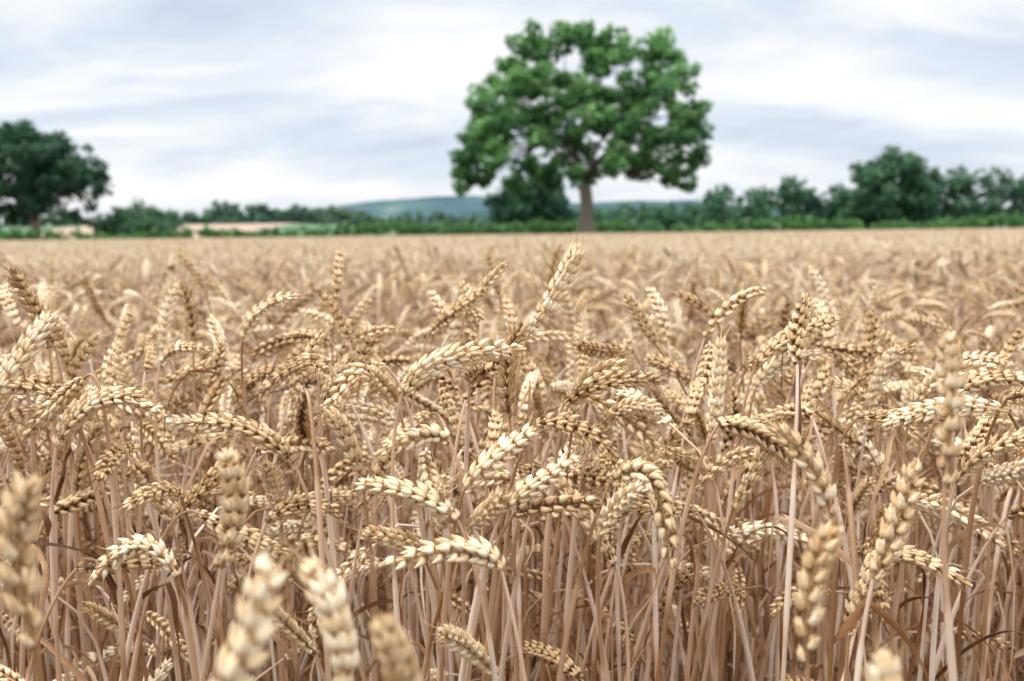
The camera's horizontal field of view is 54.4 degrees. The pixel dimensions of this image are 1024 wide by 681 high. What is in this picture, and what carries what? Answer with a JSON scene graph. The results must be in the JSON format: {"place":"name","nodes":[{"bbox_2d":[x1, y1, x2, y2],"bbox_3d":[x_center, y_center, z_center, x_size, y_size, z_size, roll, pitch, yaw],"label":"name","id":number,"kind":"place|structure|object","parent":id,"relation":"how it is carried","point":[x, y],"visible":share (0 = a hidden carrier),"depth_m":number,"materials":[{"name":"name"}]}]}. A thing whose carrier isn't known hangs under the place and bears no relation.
{"place":"outdoors","nodes":[
{"label":"outdoors","id":0,"kind":"place"},
{"bbox_2d":[0,218,1010,680],"bbox_3d":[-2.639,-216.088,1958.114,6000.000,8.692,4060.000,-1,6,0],"label":"ground","id":1,"kind":"structure","parent":0,"point":[282,228],"depth_m":141.92,"materials":[{"name":"brown soil"}]},
{"bbox_2d":[0,118,113,234],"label":"oak tree","id":2,"kind":"object","parent":1,"relation":"on","point":[38,174],"visible":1,"depth_m":96.42,"materials":[{"name":"green plant"}]},
{"bbox_2d":[80,196,185,238],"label":"hawthorn tree","id":3,"kind":"object","parent":1,"relation":"on","point":[125,221],"visible":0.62,"depth_m":103.54,"materials":[{"name":"green plant"}]},
{"bbox_2d":[0,219,512,242],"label":"hedge","id":4,"kind":"object","parent":1,"relation":"on","point":[33,234],"visible":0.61,"depth_m":91.10,"materials":[{"name":"green plant"}]},
{"bbox_2d":[0,199,659,236],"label":"distant treeline","id":5,"kind":"object","parent":1,"relation":"on","point":[263,213],"visible":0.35,"depth_m":201.96,"materials":[{"name":"green plant"}]},
{"bbox_2d":[2,200,1023,226],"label":"distant treeline","id":6,"kind":"object","parent":1,"relation":"on","point":[634,213],"visible":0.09,"depth_m":354.77,"materials":[{"name":"green plant"}]},
{"bbox_2d":[483,171,579,234],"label":"hawthorn tree","id":7,"kind":"object","parent":1,"relation":"on","point":[530,202],"visible":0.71,"depth_m":104.66,"materials":[{"name":"green plant"}]},
{"bbox_2d":[448,17,715,237],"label":"oak tree","id":8,"kind":"object","parent":1,"relation":"on","point":[489,134],"visible":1,"depth_m":75.39,"materials":[{"name":"green plant"}]},
{"bbox_2d":[499,211,1023,240],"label":"hedge","id":9,"kind":"object","parent":1,"relation":"on","point":[811,222],"visible":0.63,"depth_m":94.07,"materials":[{"name":"green plant"}]},
{"bbox_2d":[567,164,1023,233],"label":"distant treeline","id":10,"kind":"object","parent":1,"relation":"on","point":[807,201],"visible":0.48,"depth_m":123.44,"materials":[{"name":"green plant"}]},
{"bbox_2d":[828,142,943,225],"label":"field maple tree","id":11,"kind":"object","parent":1,"relation":"on","point":[872,179],"visible":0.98,"depth_m":117.98,"materials":[{"name":"green plant"}]},
{"bbox_2d":[0,224,1023,680],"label":"wheat field","id":12,"kind":"structure","parent":0,"point":[390,293],"depth_m":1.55,"materials":[{"name":"beige plant"}]},
{"bbox_2d":[0,0,1023,224],"label":"sky","id":13,"kind":"structure","parent":0,"point":[190,105],"materials":[{"name":"white"}]},
{"bbox_2d":[48,196,1020,225],"bbox_3d":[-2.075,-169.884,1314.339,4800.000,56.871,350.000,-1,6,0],"label":"distant hill","id":14,"kind":"structure","parent":0,"point":[464,206],"depth_m":1337.77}
]}

